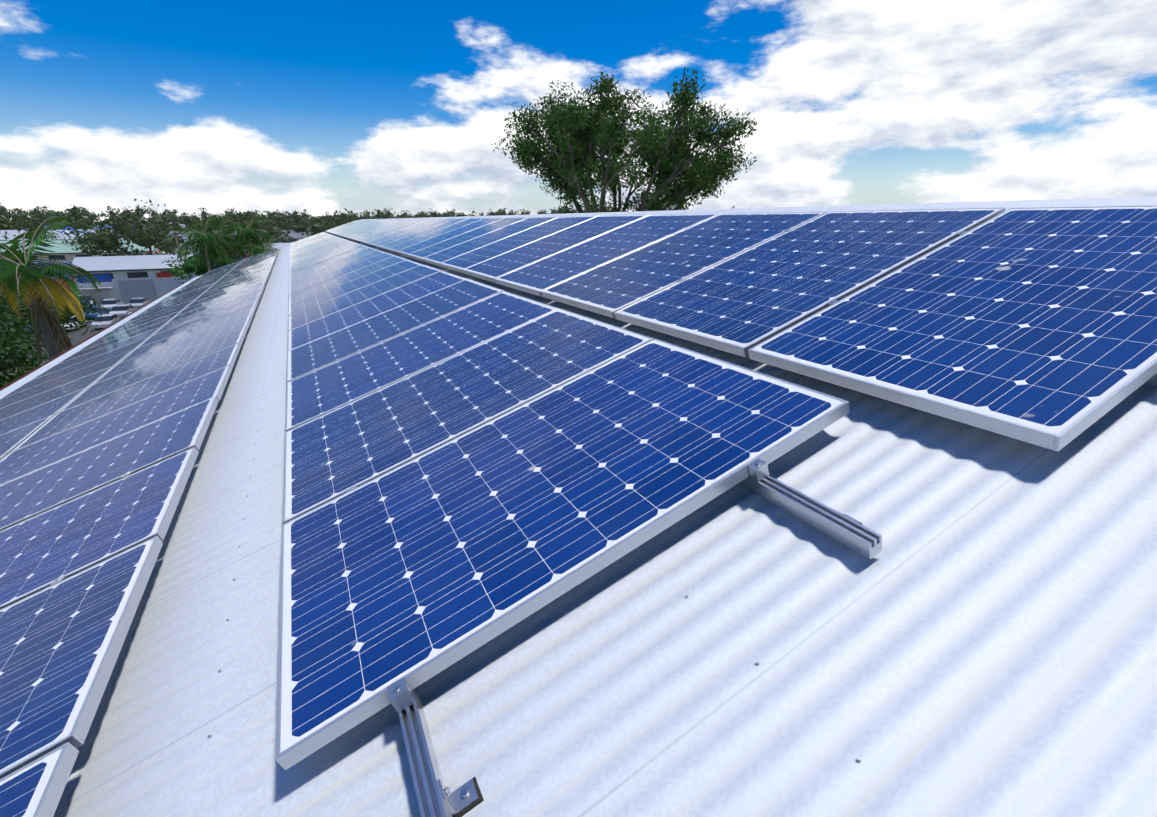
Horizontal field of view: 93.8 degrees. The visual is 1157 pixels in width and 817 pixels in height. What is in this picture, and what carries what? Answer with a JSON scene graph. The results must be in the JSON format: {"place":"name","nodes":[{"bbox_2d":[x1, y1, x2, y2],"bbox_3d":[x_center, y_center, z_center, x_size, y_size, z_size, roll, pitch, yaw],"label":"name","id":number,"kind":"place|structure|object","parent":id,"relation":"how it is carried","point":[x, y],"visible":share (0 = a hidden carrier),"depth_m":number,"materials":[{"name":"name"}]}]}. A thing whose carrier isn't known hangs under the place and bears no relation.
{"place":"outdoors","nodes":[
{"label":"outdoors","id":0,"kind":"place"},
{"bbox_2d":[9,308,138,360],"bbox_3d":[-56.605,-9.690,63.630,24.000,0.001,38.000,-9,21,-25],"label":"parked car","id":1,"kind":"object","parent":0,"point":[76,337],"depth_m":58.86,"materials":[{"name":"grey metal"}]},
{"bbox_2d":[100,299,123,309],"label":"car","id":2,"kind":"object","parent":1,"relation":"on","point":[109,303],"visible":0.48,"depth_m":74.27,"materials":[{"name":"white paint"}]},
{"bbox_2d":[129,297,150,307],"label":"car","id":3,"kind":"object","parent":1,"relation":"on","point":[138,302],"visible":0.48,"depth_m":75.42,"materials":[{"name":"grey paint"}]},
{"bbox_2d":[11,244,164,371],"bbox_3d":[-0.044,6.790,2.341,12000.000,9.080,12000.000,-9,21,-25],"label":"ground","id":4,"kind":"structure","parent":0,"point":[44,361],"depth_m":46.54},
{"bbox_2d":[5,207,27,221],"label":"tree","id":5,"kind":"object","parent":4,"relation":"on","point":[17,215],"visible":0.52,"depth_m":322.57,"materials":[{"name":"green plant"}]},
{"bbox_2d":[0,295,38,372],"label":"bush","id":6,"kind":"object","parent":4,"relation":"on","point":[11,324],"visible":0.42,"depth_m":29.78,"materials":[{"name":"green plant"}]},
{"bbox_2d":[0,306,49,387],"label":"bush","id":7,"kind":"object","parent":4,"relation":"on","point":[7,375],"visible":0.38,"depth_m":23.23,"materials":[{"name":"green plant"}]},
{"bbox_2d":[0,266,73,369],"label":"bush","id":8,"kind":"object","parent":4,"relation":"on","point":[26,314],"visible":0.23,"depth_m":34.92,"materials":[{"name":"green plant"}]},
{"bbox_2d":[0,216,100,362],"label":"palm","id":9,"kind":"object","parent":4,"relation":"on","point":[51,328],"visible":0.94,"depth_m":20.67,"materials":[{"name":"green plant"}]},
{"bbox_2d":[0,258,106,355],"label":"tree","id":10,"kind":"object","parent":4,"relation":"on","point":[66,318],"visible":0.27,"depth_m":41.56,"materials":[{"name":"green plant"}]},
{"bbox_2d":[91,314,121,328],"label":"car","id":11,"kind":"object","parent":4,"relation":"on","point":[107,320],"visible":0.69,"depth_m":61.72,"materials":[{"name":"grey paint"}]},
{"bbox_2d":[109,304,137,316],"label":"car","id":12,"kind":"object","parent":4,"relation":"on","point":[122,310],"visible":0.75,"depth_m":69.05,"materials":[{"name":"white paint"}]},
{"bbox_2d":[162,243,221,283],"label":"tree by palms","id":13,"kind":"object","parent":4,"relation":"on","point":[189,267],"visible":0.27,"depth_m":73.65,"materials":[{"name":"green plant"}]},
{"bbox_2d":[162,211,242,271],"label":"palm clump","id":14,"kind":"object","parent":4,"relation":"on","point":[203,238],"visible":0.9,"depth_m":67.53,"materials":[{"name":"green plant"}]},
{"bbox_2d":[188,228,244,270],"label":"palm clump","id":15,"kind":"object","parent":4,"relation":"on","point":[225,247],"visible":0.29,"depth_m":69.90,"materials":[{"name":"green plant"}]},
{"bbox_2d":[195,218,243,259],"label":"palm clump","id":16,"kind":"object","parent":4,"relation":"on","point":[221,227],"visible":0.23,"depth_m":73.95,"materials":[{"name":"green plant"}]},
{"bbox_2d":[198,239,244,269],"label":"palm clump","id":17,"kind":"object","parent":4,"relation":"on","point":[217,258],"visible":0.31,"depth_m":69.97,"materials":[{"name":"green plant"}]},
{"bbox_2d":[218,215,276,258],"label":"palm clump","id":18,"kind":"object","parent":4,"relation":"on","point":[248,233],"visible":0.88,"depth_m":71.60,"materials":[{"name":"green plant"}]},
{"bbox_2d":[232,232,288,258],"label":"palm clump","id":19,"kind":"object","parent":4,"relation":"on","point":[257,248],"visible":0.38,"depth_m":72.13,"materials":[{"name":"green plant"}]},
{"bbox_2d":[492,67,757,213],"bbox_3d":[2.316,-6.430,27.111,11.810,17.710,11.510,-9,21,-25],"label":"gum tree","id":20,"kind":"object","parent":4,"relation":"on","point":[577,138],"visible":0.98,"depth_m":23.54,"materials":[{"name":"green plant"}]},
{"bbox_2d":[0,279,190,390],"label":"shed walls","id":21,"kind":"structure","parent":0,"point":[31,371],"depth_m":12.17,"materials":[{"name":"beige"}]},
{"bbox_2d":[0,232,1156,816],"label":"roof sheet","id":22,"kind":"object","parent":21,"relation":"on","point":[976,636],"visible":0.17,"depth_m":1.16,"materials":[{"name":"white metal"}]},
{"bbox_2d":[9,222,968,816],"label":"mounting clamps","id":23,"kind":"object","parent":22,"relation":"on","point":[463,800],"visible":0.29,"depth_m":1.14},
{"bbox_2d":[0,414,54,455],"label":"panel","id":24,"kind":"object","parent":23,"relation":"attached to","point":[11,441],"visible":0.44,"depth_m":4.71,"materials":[{"name":"glass"}]},
{"bbox_2d":[0,742,78,816],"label":"panel","id":25,"kind":"object","parent":23,"relation":"attached to","point":[35,788],"visible":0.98,"depth_m":1.22,"materials":[{"name":"glass"}]},
{"bbox_2d":[0,387,87,434],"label":"panel","id":26,"kind":"object","parent":23,"relation":"attached to","point":[34,414],"visible":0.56,"depth_m":5.43,"materials":[{"name":"glass"}]},
{"bbox_2d":[0,349,133,408],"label":"panel","id":27,"kind":"object","parent":23,"relation":"attached to","point":[58,382],"visible":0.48,"depth_m":6.98,"materials":[{"name":"glass"}]},
{"bbox_2d":[0,337,149,398],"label":"panel","id":28,"kind":"object","parent":23,"relation":"attached to","point":[75,367],"visible":0.54,"depth_m":7.82,"materials":[{"name":"glass"}]},
{"bbox_2d":[0,536,162,778],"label":"panel","id":29,"kind":"object","parent":23,"relation":"attached to","point":[61,643],"visible":0.98,"depth_m":1.65,"materials":[{"name":"glass"}]},
{"bbox_2d":[30,326,162,380],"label":"panel","id":30,"kind":"object","parent":23,"relation":"attached to","point":[98,352],"visible":0.56,"depth_m":8.65,"materials":[{"name":"glass"}]},
{"bbox_2d":[0,396,218,530],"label":"panel","id":31,"kind":"object","parent":23,"relation":"attached to","point":[45,489],"visible":0.88,"depth_m":3.22,"materials":[{"name":"glass"}]},
{"bbox_2d":[54,318,172,365],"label":"panel","id":32,"kind":"object","parent":23,"relation":"attached to","point":[117,340],"visible":0.62,"depth_m":9.51,"materials":[{"name":"glass"}]},
{"bbox_2d":[0,365,231,484],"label":"panel","id":33,"kind":"object","parent":23,"relation":"attached to","point":[28,459],"visible":0.79,"depth_m":4.04,"materials":[{"name":"glass"}]},
{"bbox_2d":[76,310,181,352],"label":"panel","id":34,"kind":"object","parent":23,"relation":"attached to","point":[122,333],"visible":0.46,"depth_m":10.38,"materials":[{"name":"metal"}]},
{"bbox_2d":[94,304,189,341],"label":"panel","id":35,"kind":"object","parent":23,"relation":"attached to","point":[144,321],"visible":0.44,"depth_m":11.22,"materials":[{"name":"metal"}]},
{"bbox_2d":[58,327,247,412],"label":"panel","id":36,"kind":"object","parent":23,"relation":"attached to","point":[133,376],"visible":0.79,"depth_m":5.71,"materials":[{"name":"glass"}]},
{"bbox_2d":[110,298,196,331],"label":"panel","id":37,"kind":"object","parent":23,"relation":"attached to","point":[154,314],"visible":0.42,"depth_m":12.10,"materials":[{"name":"metal"}]},
{"bbox_2d":[122,293,202,324],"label":"panel","id":38,"kind":"object","parent":23,"relation":"attached to","point":[163,308],"visible":0.6,"depth_m":12.99,"materials":[{"name":"glass"}]},
{"bbox_2d":[133,289,207,317],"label":"panel","id":39,"kind":"object","parent":23,"relation":"attached to","point":[170,303],"visible":0.46,"depth_m":13.83,"materials":[{"name":"glass"}]},
{"bbox_2d":[92,314,251,384],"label":"panel","id":40,"kind":"object","parent":23,"relation":"attached to","point":[170,349],"visible":0.83,"depth_m":6.59,"materials":[{"name":"glass"}]},
{"bbox_2d":[118,305,255,363],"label":"panel","id":41,"kind":"object","parent":23,"relation":"attached to","point":[180,336],"visible":0.79,"depth_m":7.45,"materials":[{"name":"glass"}]},
{"bbox_2d":[165,285,264,324],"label":"panel","id":42,"kind":"object","parent":23,"relation":"attached to","point":[215,304],"visible":0.52,"depth_m":10.02,"materials":[{"name":"glass"}]},
{"bbox_2d":[175,280,265,316],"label":"panel","id":43,"kind":"object","parent":23,"relation":"attached to","point":[211,301],"visible":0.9,"depth_m":10.89,"materials":[{"name":"glass"}]},
{"bbox_2d":[183,276,267,309],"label":"panel","id":44,"kind":"object","parent":23,"relation":"attached to","point":[228,291],"visible":0.77,"depth_m":11.75,"materials":[{"name":"glass"}]},
{"bbox_2d":[192,273,269,302],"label":"panel","id":45,"kind":"object","parent":23,"relation":"attached to","point":[231,287],"visible":0.69,"depth_m":12.62,"materials":[{"name":"glass"}]},
{"bbox_2d":[198,270,270,297],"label":"panel","id":46,"kind":"object","parent":23,"relation":"attached to","point":[237,282],"visible":0.6,"depth_m":13.44,"materials":[{"name":"glass"}]},
{"bbox_2d":[204,267,271,292],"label":"panel","id":47,"kind":"object","parent":23,"relation":"attached to","point":[241,278],"visible":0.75,"depth_m":14.32,"materials":[{"name":"glass"}]},
{"bbox_2d":[209,264,272,288],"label":"panel","id":48,"kind":"object","parent":23,"relation":"attached to","point":[246,274],"visible":0.65,"depth_m":15.13,"materials":[{"name":"glass"}]},
{"bbox_2d":[358,219,423,242],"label":"panel","id":49,"kind":"object","parent":23,"relation":"attached to","point":[387,231],"visible":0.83,"depth_m":13.80,"materials":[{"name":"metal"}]},
{"bbox_2d":[363,219,431,244],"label":"panel","id":50,"kind":"object","parent":23,"relation":"attached to","point":[393,231],"visible":0.67,"depth_m":13.00,"materials":[{"name":"metal"}]},
{"bbox_2d":[367,219,441,245],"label":"panel","id":51,"kind":"object","parent":23,"relation":"attached to","point":[371,243],"visible":0.62,"depth_m":12.10,"materials":[{"name":"metal"}]},
{"bbox_2d":[373,218,455,247],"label":"panel","id":52,"kind":"object","parent":23,"relation":"attached to","point":[403,235],"visible":0.79,"depth_m":11.28,"materials":[{"name":"metal"}]},
{"bbox_2d":[380,218,468,249],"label":"panel","id":53,"kind":"object","parent":23,"relation":"attached to","point":[418,234],"visible":0.62,"depth_m":10.41,"materials":[{"name":"glass"}]},
{"bbox_2d":[388,218,483,252],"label":"panel","id":54,"kind":"object","parent":23,"relation":"attached to","point":[395,249],"visible":0.81,"depth_m":9.56,"materials":[{"name":"glass"}]},
{"bbox_2d":[397,217,505,256],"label":"panel","id":55,"kind":"object","parent":23,"relation":"attached to","point":[406,251],"visible":0.85,"depth_m":8.68,"materials":[{"name":"glass"}]},
{"bbox_2d":[408,217,528,260],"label":"panel","id":56,"kind":"object","parent":23,"relation":"attached to","point":[456,240],"visible":0.85,"depth_m":7.84,"materials":[{"name":"glass"}]},
{"bbox_2d":[422,216,558,265],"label":"panel","id":57,"kind":"object","parent":23,"relation":"attached to","point":[437,258],"visible":0.79,"depth_m":6.96,"materials":[{"name":"glass"}]},
{"bbox_2d":[440,216,595,272],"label":"panel","id":58,"kind":"object","parent":23,"relation":"attached to","point":[460,263],"visible":0.81,"depth_m":6.11,"materials":[{"name":"glass"}]},
{"bbox_2d":[463,215,648,282],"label":"panel","id":59,"kind":"object","parent":23,"relation":"attached to","point":[492,269],"visible":0.88,"depth_m":5.24,"materials":[{"name":"glass"}]},
{"bbox_2d":[495,213,719,296],"bbox_3d":[0.208,-1.309,4.466,1.650,0.041,0.992,-27,28,-17],"label":"panel","id":60,"kind":"object","parent":23,"relation":"attached to","point":[537,277],"visible":0.81,"depth_m":4.38,"materials":[{"name":"glass"}]},
{"bbox_2d":[541,212,827,317],"bbox_3d":[0.664,-1.015,3.612,1.650,0.040,0.992,-27,28,-17],"label":"panel","id":61,"kind":"object","parent":23,"relation":"attached to","point":[609,289],"visible":0.83,"depth_m":3.51,"materials":[{"name":"glass"}]},
{"bbox_2d":[398,373,1156,816],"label":"rails","id":62,"kind":"object","parent":23,"relation":"attached to","point":[832,523],"visible":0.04,"depth_m":1.19,"materials":[{"name":"metal"}]},
{"bbox_2d":[0,366,113,419],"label":"panel","id":63,"kind":"object","parent":62,"relation":"on","point":[45,397],"visible":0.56,"depth_m":6.21,"materials":[{"name":"glass"}]},
{"bbox_2d":[0,447,198,608],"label":"panel","id":64,"kind":"object","parent":62,"relation":"on","point":[41,551],"visible":1,"depth_m":2.43,"materials":[{"name":"glass"}]},
{"bbox_2d":[11,343,240,451],"bbox_3d":[-3.966,-0.151,4.917,1.650,0.041,0.992,-27,28,-17],"label":"panel","id":65,"kind":"object","parent":62,"relation":"on","point":[70,418],"visible":0.75,"depth_m":4.85,"materials":[{"name":"glass"}]},
{"bbox_2d":[136,297,259,348],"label":"panel","id":66,"kind":"object","parent":62,"relation":"on","point":[200,321],"visible":0.81,"depth_m":8.30,"materials":[{"name":"glass"}]},
{"bbox_2d":[152,290,261,335],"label":"panel","id":67,"kind":"object","parent":62,"relation":"on","point":[208,312],"visible":0.83,"depth_m":9.17,"materials":[{"name":"glass"}]},
{"bbox_2d":[289,240,351,263],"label":"panel","id":68,"kind":"object","parent":62,"relation":"on","point":[317,252],"visible":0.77,"depth_m":14.54,"materials":[{"name":"glass"}]},
{"bbox_2d":[289,242,354,265],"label":"panel","id":69,"kind":"object","parent":62,"relation":"on","point":[318,254],"visible":0.58,"depth_m":13.73,"materials":[{"name":"glass"}]},
{"bbox_2d":[289,243,358,268],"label":"panel","id":70,"kind":"object","parent":62,"relation":"attached to","point":[321,256],"visible":0.62,"depth_m":12.90,"materials":[{"name":"glass"}]},
{"bbox_2d":[289,244,364,272],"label":"panel","id":71,"kind":"object","parent":62,"relation":"attached to","point":[325,258],"visible":0.73,"depth_m":11.98,"materials":[{"name":"glass"}]},
{"bbox_2d":[289,246,370,276],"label":"panel","id":72,"kind":"object","parent":62,"relation":"attached to","point":[328,261],"visible":0.58,"depth_m":11.13,"materials":[{"name":"glass"}]},
{"bbox_2d":[289,248,376,281],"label":"panel","id":73,"kind":"object","parent":62,"relation":"attached to","point":[328,265],"visible":0.71,"depth_m":10.29,"materials":[{"name":"glass"}]},
{"bbox_2d":[289,250,383,287],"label":"panel","id":74,"kind":"object","parent":62,"relation":"attached to","point":[332,269],"visible":0.73,"depth_m":9.42,"materials":[{"name":"glass"}]},
{"bbox_2d":[289,252,394,294],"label":"panel","id":75,"kind":"object","parent":62,"relation":"attached to","point":[337,273],"visible":0.79,"depth_m":8.55,"materials":[{"name":"glass"}]},
{"bbox_2d":[288,255,406,303],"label":"panel","id":76,"kind":"object","parent":62,"relation":"attached to","point":[342,279],"visible":0.71,"depth_m":7.69,"materials":[{"name":"glass"}]},
{"bbox_2d":[288,259,421,315],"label":"panel","id":77,"kind":"object","parent":62,"relation":"on","point":[340,290],"visible":0.71,"depth_m":6.84,"materials":[{"name":"glass"}]},
{"bbox_2d":[288,264,441,330],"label":"panel","id":78,"kind":"object","parent":62,"relation":"attached to","point":[344,301],"visible":0.79,"depth_m":5.97,"materials":[{"name":"glass"}]},
{"bbox_2d":[287,271,466,350],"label":"panel","id":79,"kind":"object","parent":62,"relation":"attached to","point":[304,334],"visible":0.67,"depth_m":5.12,"materials":[{"name":"glass"}]},
{"bbox_2d":[286,278,503,381],"bbox_3d":[-1.488,-0.671,4.322,1.650,0.040,0.992,-27,28,-17],"label":"panel","id":80,"kind":"object","parent":62,"relation":"on","point":[315,355],"visible":0.75,"depth_m":4.24,"materials":[{"name":"glass"}]},
{"bbox_2d":[285,291,558,431],"bbox_3d":[-1.032,-0.374,3.469,1.650,0.040,0.992,-27,28,-17],"label":"panel","id":81,"kind":"object","parent":62,"relation":"attached to","point":[337,384],"visible":0.79,"depth_m":3.37,"materials":[{"name":"glass"}]},
{"bbox_2d":[282,308,652,523],"bbox_3d":[-0.580,-0.081,2.613,1.650,0.042,0.992,-28,28,-17],"label":"panel","id":82,"kind":"object","parent":62,"relation":"attached to","point":[329,456],"visible":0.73,"depth_m":2.49,"materials":[{"name":"glass"}]},
{"bbox_2d":[275,338,849,769],"bbox_3d":[-0.128,0.213,1.759,1.650,0.041,0.992,-27,28,-17],"label":"panel","id":83,"kind":"object","parent":62,"relation":"on","point":[418,571],"visible":1,"depth_m":1.56,"materials":[{"name":"glass"}]},
{"bbox_2d":[614,208,1005,356],"bbox_3d":[1.117,-0.721,2.758,1.650,0.040,0.992,-27,28,-17],"label":"panel","id":84,"kind":"object","parent":23,"relation":"attached to","point":[741,304],"visible":0.96,"depth_m":2.62,"materials":[{"name":"glass"}]},
{"bbox_2d":[748,205,1156,451],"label":"panel","id":85,"kind":"object","parent":23,"relation":"attached to","point":[1037,326],"visible":0.96,"depth_m":1.75,"materials":[{"name":"glass"}]},
{"bbox_2d":[207,247,861,762],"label":"roof screws","id":86,"kind":"object","parent":22,"relation":"attached to","point":[757,663],"visible":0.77,"depth_m":1.32,"materials":[{"name":"silver metal"}]},
{"bbox_2d":[77,272,171,289],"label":"window","id":87,"kind":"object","parent":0,"point":[103,277],"visible":0.46,"depth_m":77.38,"materials":[{"name":"blue glass"}]},
{"bbox_2d":[0,0,1156,220],"label":"sky","id":88,"kind":"structure","parent":0,"point":[319,107],"materials":[{"name":"blue"}]},
{"bbox_2d":[361,196,1156,219],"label":"roof ridge cap","id":89,"kind":"object","parent":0,"point":[1124,201],"visible":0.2,"depth_m":3.28,"materials":[{"name":"white metal"}]},
{"label":"yard concrete","id":90,"kind":"structure","parent":0,"visible":0},
{"bbox_2d":[12,219,56,238],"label":"tree","id":91,"kind":"object","parent":90,"relation":"on","point":[26,223],"visible":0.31,"depth_m":140.47,"materials":[{"name":"green plant"}]},
{"bbox_2d":[0,229,111,239],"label":"building","id":92,"kind":"structure","parent":90,"relation":"on","point":[10,234],"depth_m":145.92,"materials":[{"name":"grey"}]},
{"bbox_2d":[48,206,85,227],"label":"tree","id":93,"kind":"object","parent":90,"relation":"on","point":[71,217],"visible":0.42,"depth_m":199.44,"materials":[{"name":"green plant"}]},
{"bbox_2d":[0,238,161,270],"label":"building","id":94,"kind":"structure","parent":90,"relation":"on","point":[64,251],"depth_m":105.85,"materials":[{"name":"beige"}]},
{"bbox_2d":[63,215,138,256],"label":"tree","id":95,"kind":"object","parent":90,"relation":"on","point":[97,245],"visible":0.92,"depth_m":91.86,"materials":[{"name":"green plant"}]},
{"bbox_2d":[0,229,261,260],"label":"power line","id":96,"kind":"object","parent":90,"relation":"on","point":[116,237],"visible":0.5,"depth_m":81.47,"materials":[{"name":"grey metal"}]},
{"bbox_2d":[69,254,196,305],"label":"building","id":97,"kind":"structure","parent":90,"relation":"on","point":[133,276],"depth_m":79.90,"materials":[{"name":"white"}]},
{"bbox_2d":[99,199,174,255],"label":"tree","id":98,"kind":"object","parent":90,"relation":"on","point":[140,229],"visible":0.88,"depth_m":95.48,"materials":[{"name":"green plant"}]},
{"bbox_2d":[157,228,184,254],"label":"tree","id":99,"kind":"object","parent":90,"relation":"on","point":[172,240],"visible":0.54,"depth_m":133.13,"materials":[{"name":"green plant"}]},
{"bbox_2d":[167,230,312,253],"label":"building","id":100,"kind":"structure","parent":90,"relation":"on","point":[294,235],"depth_m":182.62,"materials":[{"name":"grey"}]},
{"bbox_2d":[256,220,293,242],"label":"tree","id":101,"kind":"object","parent":90,"relation":"on","point":[271,228],"visible":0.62,"depth_m":146.91,"materials":[{"name":"green plant"}]},
{"bbox_2d":[300,215,335,236],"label":"tree","id":102,"kind":"object","parent":90,"relation":"on","point":[316,228],"visible":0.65,"depth_m":162.62,"materials":[{"name":"green plant"}]},
{"bbox_2d":[322,208,359,230],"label":"tree","id":103,"kind":"object","parent":90,"relation":"on","point":[350,220],"visible":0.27,"depth_m":122.80,"materials":[{"name":"green plant"}]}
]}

